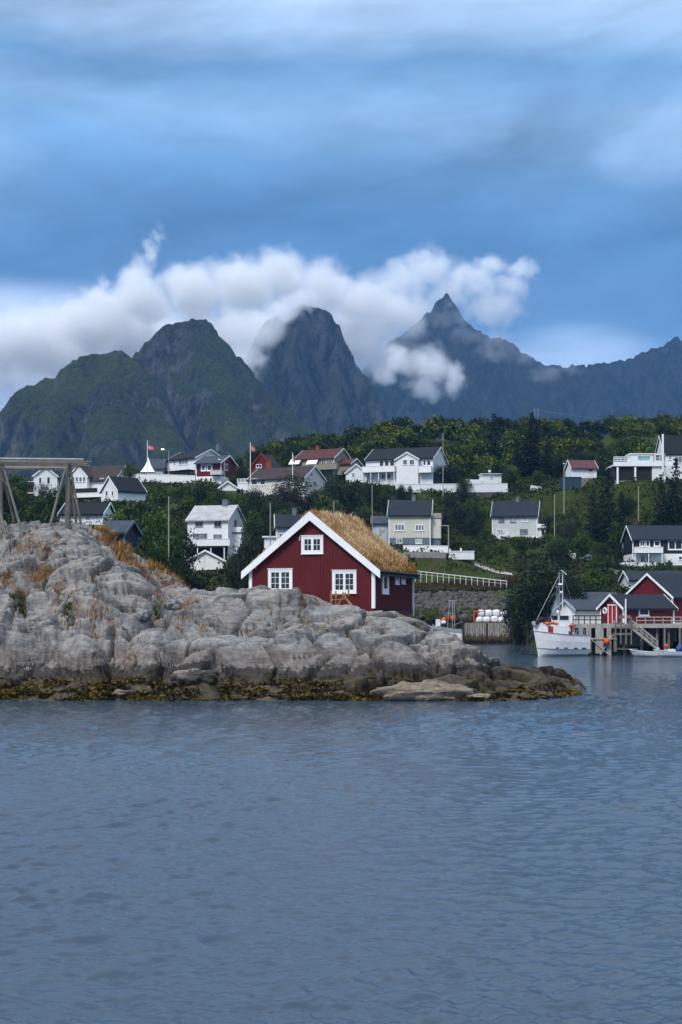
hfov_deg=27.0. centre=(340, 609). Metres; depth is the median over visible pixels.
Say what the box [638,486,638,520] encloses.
utility pole
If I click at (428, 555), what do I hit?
stone terrace
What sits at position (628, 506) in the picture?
broadleaf tree
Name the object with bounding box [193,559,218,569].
door
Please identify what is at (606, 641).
buoy
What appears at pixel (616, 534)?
broadleaf tree
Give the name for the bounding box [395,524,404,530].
window
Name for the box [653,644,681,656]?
motor boat
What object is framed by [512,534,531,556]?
broadleaf tree
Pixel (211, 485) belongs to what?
bush
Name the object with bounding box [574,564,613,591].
broadleaf tree
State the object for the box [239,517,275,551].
broadleaf tree
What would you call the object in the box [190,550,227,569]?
garage
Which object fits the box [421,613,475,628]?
embankment
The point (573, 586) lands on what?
broadleaf tree
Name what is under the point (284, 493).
willow tree
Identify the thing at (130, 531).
boat shed
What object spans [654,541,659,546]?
window
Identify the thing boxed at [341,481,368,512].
broadleaf tree
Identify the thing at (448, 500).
broadleaf tree
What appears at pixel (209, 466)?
window
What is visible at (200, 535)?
window
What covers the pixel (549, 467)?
spruce tree
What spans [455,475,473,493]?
broadleaf tree
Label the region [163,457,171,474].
spruce tree
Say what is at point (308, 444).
broadleaf tree
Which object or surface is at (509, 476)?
broadleaf tree
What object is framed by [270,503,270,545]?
utility pole
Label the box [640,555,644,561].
window
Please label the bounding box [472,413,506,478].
spruce tree
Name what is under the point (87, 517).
window
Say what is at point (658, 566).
bush
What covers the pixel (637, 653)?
motor boat
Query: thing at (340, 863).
water
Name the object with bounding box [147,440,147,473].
flagpole
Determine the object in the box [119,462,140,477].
broadleaf tree
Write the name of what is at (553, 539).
broadleaf tree
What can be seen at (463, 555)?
white shed
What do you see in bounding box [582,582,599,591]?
broadleaf tree
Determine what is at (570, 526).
willow tree
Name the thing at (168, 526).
utility pole
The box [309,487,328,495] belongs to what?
broadleaf tree
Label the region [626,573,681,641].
red boathouse
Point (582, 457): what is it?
broadleaf tree
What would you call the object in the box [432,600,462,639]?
fishing boat
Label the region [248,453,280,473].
red house
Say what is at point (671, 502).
broadleaf tree
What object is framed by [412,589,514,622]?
embankment rubble
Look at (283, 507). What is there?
broadleaf tree
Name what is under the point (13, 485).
broadleaf tree
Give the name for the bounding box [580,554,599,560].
parked car
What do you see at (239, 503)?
broadleaf tree
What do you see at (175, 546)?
broadleaf tree
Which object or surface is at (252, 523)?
broadleaf tree
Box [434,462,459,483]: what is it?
broadleaf tree
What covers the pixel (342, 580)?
window
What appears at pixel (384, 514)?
broadleaf tree
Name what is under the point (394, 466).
long white house
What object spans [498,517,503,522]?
window
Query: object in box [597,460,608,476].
broadleaf tree
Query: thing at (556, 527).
broadleaf tree
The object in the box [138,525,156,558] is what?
broadleaf tree
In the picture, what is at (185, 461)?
window
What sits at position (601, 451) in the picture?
spruce tree
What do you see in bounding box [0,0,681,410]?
sky
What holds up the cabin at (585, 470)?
on the hillside
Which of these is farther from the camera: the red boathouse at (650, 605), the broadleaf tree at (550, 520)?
the broadleaf tree at (550, 520)
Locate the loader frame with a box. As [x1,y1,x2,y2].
[473,610,485,622]
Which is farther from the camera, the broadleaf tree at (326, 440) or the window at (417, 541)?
the broadleaf tree at (326, 440)
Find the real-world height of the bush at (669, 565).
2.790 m
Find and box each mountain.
[0,318,321,489]
[243,304,388,446]
[361,293,681,439]
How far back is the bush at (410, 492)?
299.84 m
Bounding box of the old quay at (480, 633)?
[460,622,514,643]
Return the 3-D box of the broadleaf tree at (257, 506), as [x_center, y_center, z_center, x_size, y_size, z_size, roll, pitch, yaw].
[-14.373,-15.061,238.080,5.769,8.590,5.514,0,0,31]
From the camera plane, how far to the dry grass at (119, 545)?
89.75 m
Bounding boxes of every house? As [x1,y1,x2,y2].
[24,470,60,495]
[57,502,115,527]
[71,465,127,499]
[99,476,147,501]
[148,459,165,473]
[162,444,221,474]
[185,499,248,558]
[193,455,238,484]
[237,466,326,500]
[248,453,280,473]
[262,508,303,549]
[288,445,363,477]
[362,447,448,485]
[387,495,448,549]
[490,497,545,538]
[607,453,672,484]
[618,571,681,588]
[619,525,681,566]
[655,435,681,480]
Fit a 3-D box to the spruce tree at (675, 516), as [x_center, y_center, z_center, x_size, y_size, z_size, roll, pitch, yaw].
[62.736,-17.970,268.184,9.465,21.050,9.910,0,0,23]
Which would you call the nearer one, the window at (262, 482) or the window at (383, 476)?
the window at (262, 482)
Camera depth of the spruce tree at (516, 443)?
329.71 m
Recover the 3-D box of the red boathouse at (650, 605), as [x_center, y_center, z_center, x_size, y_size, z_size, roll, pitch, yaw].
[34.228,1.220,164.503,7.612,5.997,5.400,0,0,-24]
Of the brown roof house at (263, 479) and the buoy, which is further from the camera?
the brown roof house at (263, 479)
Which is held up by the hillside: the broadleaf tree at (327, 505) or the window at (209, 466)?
the broadleaf tree at (327, 505)
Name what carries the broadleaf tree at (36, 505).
on the hillside
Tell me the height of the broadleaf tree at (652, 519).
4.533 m
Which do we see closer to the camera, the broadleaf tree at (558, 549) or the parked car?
the broadleaf tree at (558, 549)
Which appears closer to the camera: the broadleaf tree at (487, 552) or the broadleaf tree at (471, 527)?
the broadleaf tree at (487, 552)
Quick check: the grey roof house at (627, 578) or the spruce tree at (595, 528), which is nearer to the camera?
the grey roof house at (627, 578)
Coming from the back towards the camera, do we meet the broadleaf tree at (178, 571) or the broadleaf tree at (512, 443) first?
the broadleaf tree at (512, 443)
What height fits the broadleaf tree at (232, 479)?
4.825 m
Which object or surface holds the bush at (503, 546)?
on the hillside
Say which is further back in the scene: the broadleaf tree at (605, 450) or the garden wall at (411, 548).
the broadleaf tree at (605, 450)
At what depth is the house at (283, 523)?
205.57 m
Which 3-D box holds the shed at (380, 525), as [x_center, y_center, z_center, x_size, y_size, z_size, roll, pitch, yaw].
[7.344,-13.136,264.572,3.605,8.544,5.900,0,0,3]
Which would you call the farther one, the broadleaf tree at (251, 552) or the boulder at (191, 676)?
the broadleaf tree at (251, 552)
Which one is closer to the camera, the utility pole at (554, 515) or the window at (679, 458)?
the utility pole at (554, 515)
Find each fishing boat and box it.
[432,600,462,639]
[532,570,590,655]
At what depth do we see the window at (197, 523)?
236.34 m
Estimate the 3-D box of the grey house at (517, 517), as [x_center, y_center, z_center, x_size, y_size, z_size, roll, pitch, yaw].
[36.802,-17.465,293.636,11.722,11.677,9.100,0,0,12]
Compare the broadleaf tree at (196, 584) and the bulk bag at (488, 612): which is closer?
the broadleaf tree at (196, 584)
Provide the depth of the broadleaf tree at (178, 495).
261.56 m
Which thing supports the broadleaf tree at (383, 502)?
on the hillside
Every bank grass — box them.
[412,606,507,619]
[414,573,526,591]
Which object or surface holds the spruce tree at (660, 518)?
on the hillside
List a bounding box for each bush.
[15,509,43,522]
[205,482,216,489]
[244,461,251,468]
[407,485,412,497]
[496,541,512,551]
[544,531,553,540]
[656,561,660,569]
[665,559,673,570]
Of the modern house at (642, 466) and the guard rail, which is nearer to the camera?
the guard rail
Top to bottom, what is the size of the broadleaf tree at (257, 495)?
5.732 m
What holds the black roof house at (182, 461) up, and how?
on the hillside
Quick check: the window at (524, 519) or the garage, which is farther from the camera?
the window at (524, 519)
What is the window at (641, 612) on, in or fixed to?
in the red boathouse at (650, 605)
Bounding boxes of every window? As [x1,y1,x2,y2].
[85,515,90,520]
[178,459,187,464]
[193,533,206,538]
[195,521,202,526]
[201,464,205,470]
[207,464,211,470]
[213,534,221,538]
[214,521,220,527]
[251,478,257,485]
[259,480,265,485]
[267,568,292,588]
[300,535,323,553]
[331,570,356,593]
[381,474,390,479]
[382,576,389,594]
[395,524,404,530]
[395,577,399,584]
[396,538,401,543]
[401,578,405,584]
[409,459,413,464]
[415,524,424,530]
[415,539,421,543]
[497,529,507,534]
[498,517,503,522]
[510,517,515,522]
[520,529,527,534]
[522,517,527,521]
[637,456,650,461]
[639,541,644,546]
[639,610,648,615]
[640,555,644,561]
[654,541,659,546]
[655,454,661,460]
[668,541,681,549]
[675,456,681,462]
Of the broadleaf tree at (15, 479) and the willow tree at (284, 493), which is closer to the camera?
the willow tree at (284, 493)
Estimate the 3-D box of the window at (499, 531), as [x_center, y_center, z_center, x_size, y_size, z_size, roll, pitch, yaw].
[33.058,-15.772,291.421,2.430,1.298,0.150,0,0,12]
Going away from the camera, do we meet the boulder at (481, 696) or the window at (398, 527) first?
the boulder at (481, 696)
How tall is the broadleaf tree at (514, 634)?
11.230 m
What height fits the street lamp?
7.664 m
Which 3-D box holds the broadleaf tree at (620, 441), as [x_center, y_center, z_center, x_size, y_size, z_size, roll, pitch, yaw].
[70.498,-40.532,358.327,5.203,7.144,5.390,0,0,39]
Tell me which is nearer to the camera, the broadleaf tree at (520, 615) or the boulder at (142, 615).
the boulder at (142, 615)
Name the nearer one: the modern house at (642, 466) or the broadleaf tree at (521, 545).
the broadleaf tree at (521, 545)
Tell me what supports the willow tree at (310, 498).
on the hillside
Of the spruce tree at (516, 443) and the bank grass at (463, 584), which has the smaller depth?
the bank grass at (463, 584)
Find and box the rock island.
[0,520,586,701]
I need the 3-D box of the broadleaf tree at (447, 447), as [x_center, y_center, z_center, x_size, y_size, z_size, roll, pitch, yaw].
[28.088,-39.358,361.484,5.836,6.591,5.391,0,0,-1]
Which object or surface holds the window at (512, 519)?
in the grey house at (517, 517)
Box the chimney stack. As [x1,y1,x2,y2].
[265,459,271,467]
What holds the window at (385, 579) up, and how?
in the turf roof cabin at (320, 554)
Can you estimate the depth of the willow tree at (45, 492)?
261.95 m
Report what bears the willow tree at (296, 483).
on the hillside
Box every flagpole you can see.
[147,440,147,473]
[250,442,250,489]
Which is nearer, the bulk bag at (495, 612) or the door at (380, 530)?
the bulk bag at (495, 612)
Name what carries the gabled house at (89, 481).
on the hillside
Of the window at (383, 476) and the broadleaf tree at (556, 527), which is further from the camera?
the window at (383, 476)
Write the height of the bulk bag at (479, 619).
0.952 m
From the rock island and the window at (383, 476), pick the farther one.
the window at (383, 476)
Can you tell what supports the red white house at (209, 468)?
on the hillside
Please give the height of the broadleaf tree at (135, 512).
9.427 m
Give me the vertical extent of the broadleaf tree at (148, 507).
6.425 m
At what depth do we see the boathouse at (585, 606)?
172.05 m
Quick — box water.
[0,643,681,1023]
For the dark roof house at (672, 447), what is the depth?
296.95 m
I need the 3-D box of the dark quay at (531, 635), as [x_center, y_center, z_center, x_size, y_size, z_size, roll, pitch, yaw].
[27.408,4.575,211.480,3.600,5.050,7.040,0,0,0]
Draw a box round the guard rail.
[415,571,506,589]
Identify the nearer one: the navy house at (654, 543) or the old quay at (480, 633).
the old quay at (480, 633)
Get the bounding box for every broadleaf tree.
[3,479,19,497]
[3,483,17,510]
[4,499,21,511]
[8,471,31,493]
[12,481,28,496]
[14,487,28,508]
[28,494,48,515]
[43,485,64,517]
[58,483,65,497]
[96,508,131,525]
[111,499,120,510]
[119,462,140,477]
[119,500,148,529]
[131,506,174,546]
[134,503,166,530]
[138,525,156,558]
[144,540,174,570]
[147,482,174,514]
[149,516,191,572]
[162,524,200,585]
[167,553,186,584]
[174,487,185,505]
[178,493,195,513]
[183,573,208,589]
[190,484,208,505]
[200,495,217,505]
[211,490,227,504]
[219,546,248,589]
[228,473,237,485]
[228,527,264,587]
[229,494,247,513]
[232,464,248,481]
[233,455,244,467]
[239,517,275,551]
[240,493,271,529]
[240,508,265,542]
[243,486,265,507]
[266,503,279,519]
[271,502,299,515]
[271,508,297,519]
[286,443,299,454]
[299,437,312,448]
[308,489,335,500]
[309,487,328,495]
[310,492,338,513]
[317,435,334,447]
[319,475,349,509]
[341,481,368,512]
[352,504,371,519]
[352,509,367,524]
[359,478,382,509]
[372,492,394,512]
[381,507,387,515]
[391,487,409,499]
[433,503,440,512]
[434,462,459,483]
[441,442,462,457]
[441,523,449,542]
[442,492,458,510]
[442,512,451,524]
[446,502,473,533]
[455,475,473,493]
[457,490,467,501]
[463,498,483,518]
[464,514,486,539]
[470,461,494,479]
[471,504,490,524]
[482,546,493,563]
[492,463,507,479]
[499,568,550,645]
[500,586,525,644]
[501,465,521,487]
[504,438,522,447]
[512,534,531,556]
[514,552,578,619]
[528,468,546,485]
[539,511,565,536]
[541,536,577,567]
[544,535,565,555]
[549,519,567,538]
[550,536,572,551]
[550,570,594,599]
[560,457,578,468]
[566,509,584,532]
[569,449,593,459]
[569,531,595,562]
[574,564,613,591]
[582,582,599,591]
[589,551,607,569]
[594,447,609,461]
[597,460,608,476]
[602,558,612,569]
[606,519,624,549]
[608,435,630,452]
[610,547,623,560]
[617,493,633,518]
[641,509,651,520]
[644,516,664,524]
[659,491,681,515]
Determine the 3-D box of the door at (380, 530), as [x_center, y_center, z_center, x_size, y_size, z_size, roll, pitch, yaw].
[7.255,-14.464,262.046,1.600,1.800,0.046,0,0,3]
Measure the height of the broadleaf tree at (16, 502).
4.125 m
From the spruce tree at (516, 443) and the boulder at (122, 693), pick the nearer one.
the boulder at (122, 693)
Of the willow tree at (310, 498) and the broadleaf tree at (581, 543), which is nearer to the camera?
the broadleaf tree at (581, 543)
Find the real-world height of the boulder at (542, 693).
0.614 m
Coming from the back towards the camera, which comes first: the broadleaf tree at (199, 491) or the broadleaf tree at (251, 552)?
the broadleaf tree at (199, 491)
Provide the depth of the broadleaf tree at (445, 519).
279.24 m
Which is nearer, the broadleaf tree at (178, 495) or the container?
the broadleaf tree at (178, 495)
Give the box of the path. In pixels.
[474,562,512,574]
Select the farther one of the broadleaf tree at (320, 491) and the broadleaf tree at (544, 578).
the broadleaf tree at (320, 491)
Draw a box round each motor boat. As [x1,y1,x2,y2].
[629,647,659,656]
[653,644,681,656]
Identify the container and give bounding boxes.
[560,477,581,489]
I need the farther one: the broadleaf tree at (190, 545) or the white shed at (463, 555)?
the white shed at (463, 555)
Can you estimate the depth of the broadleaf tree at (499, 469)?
323.40 m
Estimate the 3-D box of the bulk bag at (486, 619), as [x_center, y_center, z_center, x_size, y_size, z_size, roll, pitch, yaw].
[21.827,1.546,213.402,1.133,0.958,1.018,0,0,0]
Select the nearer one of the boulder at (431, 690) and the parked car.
the boulder at (431, 690)
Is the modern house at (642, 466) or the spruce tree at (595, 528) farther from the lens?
the modern house at (642, 466)
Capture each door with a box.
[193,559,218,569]
[376,526,384,535]
[609,605,615,623]
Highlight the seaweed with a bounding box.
[0,674,583,700]
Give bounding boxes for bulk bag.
[476,616,482,622]
[477,610,484,615]
[483,616,489,622]
[485,610,491,615]
[490,616,497,622]
[492,610,499,615]
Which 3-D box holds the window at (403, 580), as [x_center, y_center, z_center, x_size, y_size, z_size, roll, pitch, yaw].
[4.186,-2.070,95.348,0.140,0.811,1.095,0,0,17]
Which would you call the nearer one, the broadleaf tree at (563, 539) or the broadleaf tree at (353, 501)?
the broadleaf tree at (563, 539)
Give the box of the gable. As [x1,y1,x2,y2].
[218,481,239,491]
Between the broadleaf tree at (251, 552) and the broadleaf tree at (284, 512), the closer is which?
the broadleaf tree at (251, 552)
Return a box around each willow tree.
[33,482,50,499]
[266,482,299,509]
[273,471,316,509]
[300,488,321,512]
[556,516,579,542]
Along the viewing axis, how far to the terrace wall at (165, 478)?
297.86 m
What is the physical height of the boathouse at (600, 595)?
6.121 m
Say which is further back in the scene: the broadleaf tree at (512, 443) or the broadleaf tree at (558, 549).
the broadleaf tree at (512, 443)
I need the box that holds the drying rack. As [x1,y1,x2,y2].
[0,458,91,533]
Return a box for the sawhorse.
[330,588,352,605]
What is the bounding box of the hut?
[466,470,501,482]
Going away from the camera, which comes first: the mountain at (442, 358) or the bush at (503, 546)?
the bush at (503, 546)
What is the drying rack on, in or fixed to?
on the rock island
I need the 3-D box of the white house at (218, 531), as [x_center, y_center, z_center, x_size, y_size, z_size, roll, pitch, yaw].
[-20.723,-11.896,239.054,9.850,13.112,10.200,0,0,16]
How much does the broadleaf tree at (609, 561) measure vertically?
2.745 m
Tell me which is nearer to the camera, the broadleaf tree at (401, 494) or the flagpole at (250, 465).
the flagpole at (250, 465)
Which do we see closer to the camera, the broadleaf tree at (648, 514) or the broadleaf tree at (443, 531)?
the broadleaf tree at (443, 531)
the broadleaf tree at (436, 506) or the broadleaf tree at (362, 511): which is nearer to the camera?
the broadleaf tree at (362, 511)
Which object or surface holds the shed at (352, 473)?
on the hillside
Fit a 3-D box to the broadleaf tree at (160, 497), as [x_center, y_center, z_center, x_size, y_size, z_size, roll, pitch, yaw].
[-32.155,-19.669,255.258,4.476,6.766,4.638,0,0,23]
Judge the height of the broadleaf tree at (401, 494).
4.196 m
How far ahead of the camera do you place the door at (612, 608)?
162.91 m
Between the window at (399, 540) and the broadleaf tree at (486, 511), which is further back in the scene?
the broadleaf tree at (486, 511)
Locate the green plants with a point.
(21, 603)
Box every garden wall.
[396,483,507,498]
[403,545,447,555]
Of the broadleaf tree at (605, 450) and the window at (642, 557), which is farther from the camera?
the broadleaf tree at (605, 450)
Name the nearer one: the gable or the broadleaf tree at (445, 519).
the broadleaf tree at (445, 519)
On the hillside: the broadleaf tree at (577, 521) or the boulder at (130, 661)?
the broadleaf tree at (577, 521)
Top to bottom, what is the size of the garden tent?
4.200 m
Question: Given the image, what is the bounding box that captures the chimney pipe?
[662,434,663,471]
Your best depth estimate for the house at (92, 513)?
205.79 m
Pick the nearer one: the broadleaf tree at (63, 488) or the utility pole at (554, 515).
the utility pole at (554, 515)
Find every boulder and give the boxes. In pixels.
[112,689,133,696]
[123,651,137,674]
[134,608,151,621]
[163,599,182,609]
[171,668,218,686]
[231,695,248,700]
[369,679,477,700]
[465,693,491,698]
[536,691,555,697]
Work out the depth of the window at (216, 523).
235.48 m
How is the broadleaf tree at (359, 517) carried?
on the hillside
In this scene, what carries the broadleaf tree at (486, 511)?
on the hillside
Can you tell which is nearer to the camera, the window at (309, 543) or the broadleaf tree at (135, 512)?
the window at (309, 543)
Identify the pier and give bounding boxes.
[541,599,681,654]
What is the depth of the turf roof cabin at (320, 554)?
89.98 m
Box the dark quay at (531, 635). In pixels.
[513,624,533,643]
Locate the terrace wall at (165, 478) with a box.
[131,474,195,484]
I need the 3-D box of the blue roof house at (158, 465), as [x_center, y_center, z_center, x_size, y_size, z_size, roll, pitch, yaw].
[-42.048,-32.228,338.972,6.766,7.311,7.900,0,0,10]
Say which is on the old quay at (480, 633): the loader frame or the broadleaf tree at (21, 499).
the loader frame
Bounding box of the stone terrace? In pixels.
[403,552,445,560]
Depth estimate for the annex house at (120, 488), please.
284.56 m
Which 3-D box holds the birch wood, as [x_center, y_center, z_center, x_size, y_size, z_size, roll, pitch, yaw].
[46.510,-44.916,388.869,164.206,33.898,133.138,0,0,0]
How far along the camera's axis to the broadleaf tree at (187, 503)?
256.06 m
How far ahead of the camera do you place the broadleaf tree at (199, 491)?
267.63 m
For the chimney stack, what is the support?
on the brown roof house at (263, 479)
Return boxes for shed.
[106,520,142,547]
[344,464,367,483]
[370,516,387,543]
[448,548,474,559]
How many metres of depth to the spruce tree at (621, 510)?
269.80 m
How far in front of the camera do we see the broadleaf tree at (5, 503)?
208.53 m
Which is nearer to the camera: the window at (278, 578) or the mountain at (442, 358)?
the window at (278, 578)
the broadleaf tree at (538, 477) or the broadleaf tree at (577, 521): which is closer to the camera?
the broadleaf tree at (577, 521)
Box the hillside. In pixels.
[8,434,681,649]
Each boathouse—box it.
[549,592,616,615]
[554,599,602,643]
[596,594,677,646]
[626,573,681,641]
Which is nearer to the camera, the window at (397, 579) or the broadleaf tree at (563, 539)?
the window at (397, 579)
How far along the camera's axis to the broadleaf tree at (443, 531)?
265.64 m
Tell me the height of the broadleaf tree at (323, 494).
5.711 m
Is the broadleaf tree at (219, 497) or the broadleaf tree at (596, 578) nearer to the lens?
the broadleaf tree at (596, 578)
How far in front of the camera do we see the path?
245.23 m
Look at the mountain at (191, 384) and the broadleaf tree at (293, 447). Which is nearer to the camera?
the broadleaf tree at (293, 447)
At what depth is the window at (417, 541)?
260.14 m
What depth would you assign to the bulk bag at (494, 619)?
212.97 m
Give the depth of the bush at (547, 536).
269.97 m
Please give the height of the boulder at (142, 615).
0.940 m
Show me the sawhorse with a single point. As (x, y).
(336, 599)
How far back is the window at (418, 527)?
260.14 m
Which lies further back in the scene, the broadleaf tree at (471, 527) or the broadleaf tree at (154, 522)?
the broadleaf tree at (471, 527)
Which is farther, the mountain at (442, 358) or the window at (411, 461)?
the mountain at (442, 358)
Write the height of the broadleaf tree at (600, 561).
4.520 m
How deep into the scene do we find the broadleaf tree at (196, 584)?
184.51 m
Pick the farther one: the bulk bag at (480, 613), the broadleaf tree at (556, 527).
the broadleaf tree at (556, 527)
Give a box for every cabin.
[241,508,420,616]
[564,460,598,486]
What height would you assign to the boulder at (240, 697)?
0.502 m
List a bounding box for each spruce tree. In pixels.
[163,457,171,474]
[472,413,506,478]
[509,438,524,477]
[515,413,547,478]
[536,432,561,477]
[552,446,565,478]
[582,488,607,540]
[585,468,625,539]
[597,442,604,469]
[605,492,630,554]
[650,474,672,524]
[658,458,681,524]
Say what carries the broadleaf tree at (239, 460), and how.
on the hillside
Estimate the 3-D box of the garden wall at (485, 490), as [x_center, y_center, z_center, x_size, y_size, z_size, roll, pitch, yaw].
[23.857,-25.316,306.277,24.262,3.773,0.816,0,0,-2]
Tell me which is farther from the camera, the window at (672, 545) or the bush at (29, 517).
the window at (672, 545)
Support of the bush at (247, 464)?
on the hillside
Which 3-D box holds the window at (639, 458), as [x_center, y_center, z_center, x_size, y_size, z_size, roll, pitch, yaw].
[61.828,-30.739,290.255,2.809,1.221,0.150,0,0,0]
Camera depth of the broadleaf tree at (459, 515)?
274.46 m
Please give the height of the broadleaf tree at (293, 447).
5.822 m
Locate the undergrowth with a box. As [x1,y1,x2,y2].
[0,448,681,621]
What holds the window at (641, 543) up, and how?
in the navy house at (654, 543)
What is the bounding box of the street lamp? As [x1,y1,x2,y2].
[161,448,168,474]
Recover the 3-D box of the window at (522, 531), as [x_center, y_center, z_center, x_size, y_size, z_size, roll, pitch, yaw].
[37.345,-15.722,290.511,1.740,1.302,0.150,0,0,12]
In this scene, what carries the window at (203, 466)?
in the red white house at (209, 468)
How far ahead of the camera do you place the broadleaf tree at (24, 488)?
265.97 m
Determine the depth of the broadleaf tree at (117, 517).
197.83 m
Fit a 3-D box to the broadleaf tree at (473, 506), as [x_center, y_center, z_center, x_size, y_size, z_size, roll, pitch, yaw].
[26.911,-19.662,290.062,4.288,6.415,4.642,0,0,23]
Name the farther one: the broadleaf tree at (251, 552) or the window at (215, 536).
the window at (215, 536)
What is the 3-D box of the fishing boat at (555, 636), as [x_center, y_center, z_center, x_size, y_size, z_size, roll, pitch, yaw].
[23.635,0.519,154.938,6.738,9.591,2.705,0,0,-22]
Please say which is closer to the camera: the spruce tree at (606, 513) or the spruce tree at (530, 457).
the spruce tree at (606, 513)
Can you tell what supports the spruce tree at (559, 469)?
on the hillside
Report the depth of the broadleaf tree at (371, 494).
291.49 m
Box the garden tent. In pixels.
[140,457,155,473]
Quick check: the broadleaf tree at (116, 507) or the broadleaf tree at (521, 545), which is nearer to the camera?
the broadleaf tree at (116, 507)
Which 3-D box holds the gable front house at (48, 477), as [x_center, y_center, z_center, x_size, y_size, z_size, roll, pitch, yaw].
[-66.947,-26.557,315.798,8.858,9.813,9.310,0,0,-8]
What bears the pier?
in the water
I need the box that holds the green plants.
[8,590,419,628]
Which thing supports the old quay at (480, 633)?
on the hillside
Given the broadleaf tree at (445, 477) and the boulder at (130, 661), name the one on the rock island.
the boulder at (130, 661)
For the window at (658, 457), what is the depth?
289.86 m
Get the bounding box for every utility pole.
[168,496,168,560]
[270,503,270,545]
[554,494,554,536]
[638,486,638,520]
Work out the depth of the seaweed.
80.35 m
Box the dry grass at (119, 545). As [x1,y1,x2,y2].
[0,524,388,638]
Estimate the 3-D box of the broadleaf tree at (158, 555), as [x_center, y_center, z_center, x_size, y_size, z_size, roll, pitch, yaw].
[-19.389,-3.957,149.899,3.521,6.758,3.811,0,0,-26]
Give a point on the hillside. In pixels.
(547, 502)
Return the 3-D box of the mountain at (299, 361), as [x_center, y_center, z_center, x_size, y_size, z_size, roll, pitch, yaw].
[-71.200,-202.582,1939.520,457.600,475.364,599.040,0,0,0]
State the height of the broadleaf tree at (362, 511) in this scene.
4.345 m
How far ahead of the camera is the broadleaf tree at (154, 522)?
188.89 m
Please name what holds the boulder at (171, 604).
on the rock island
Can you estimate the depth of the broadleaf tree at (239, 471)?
304.32 m
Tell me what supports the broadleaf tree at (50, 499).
on the hillside
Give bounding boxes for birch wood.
[243,411,681,480]
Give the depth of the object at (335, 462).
331.95 m
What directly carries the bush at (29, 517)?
on the hillside
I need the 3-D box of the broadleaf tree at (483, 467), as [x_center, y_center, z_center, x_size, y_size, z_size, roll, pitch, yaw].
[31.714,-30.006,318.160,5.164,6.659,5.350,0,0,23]
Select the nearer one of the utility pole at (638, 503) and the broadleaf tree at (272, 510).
the broadleaf tree at (272, 510)
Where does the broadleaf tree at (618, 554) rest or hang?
on the hillside
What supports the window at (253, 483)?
in the brown roof house at (263, 479)
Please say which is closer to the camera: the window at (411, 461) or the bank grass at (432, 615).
the bank grass at (432, 615)
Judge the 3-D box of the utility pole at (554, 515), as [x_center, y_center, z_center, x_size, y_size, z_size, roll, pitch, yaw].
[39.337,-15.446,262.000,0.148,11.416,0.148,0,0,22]
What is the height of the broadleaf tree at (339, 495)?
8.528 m
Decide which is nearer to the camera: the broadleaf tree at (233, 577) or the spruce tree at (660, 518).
the broadleaf tree at (233, 577)
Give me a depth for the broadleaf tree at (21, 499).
239.66 m
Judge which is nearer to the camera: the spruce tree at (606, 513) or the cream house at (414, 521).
the cream house at (414, 521)
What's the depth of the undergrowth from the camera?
269.79 m
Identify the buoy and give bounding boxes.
[604,637,609,644]
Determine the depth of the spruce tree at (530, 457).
327.48 m
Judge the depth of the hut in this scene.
312.09 m
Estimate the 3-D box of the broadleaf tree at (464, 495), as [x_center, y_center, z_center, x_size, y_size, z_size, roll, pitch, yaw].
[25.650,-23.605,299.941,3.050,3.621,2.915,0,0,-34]
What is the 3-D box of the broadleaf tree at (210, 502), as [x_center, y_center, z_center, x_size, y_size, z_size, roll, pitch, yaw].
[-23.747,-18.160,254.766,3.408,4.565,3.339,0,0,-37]
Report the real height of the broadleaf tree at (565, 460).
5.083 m

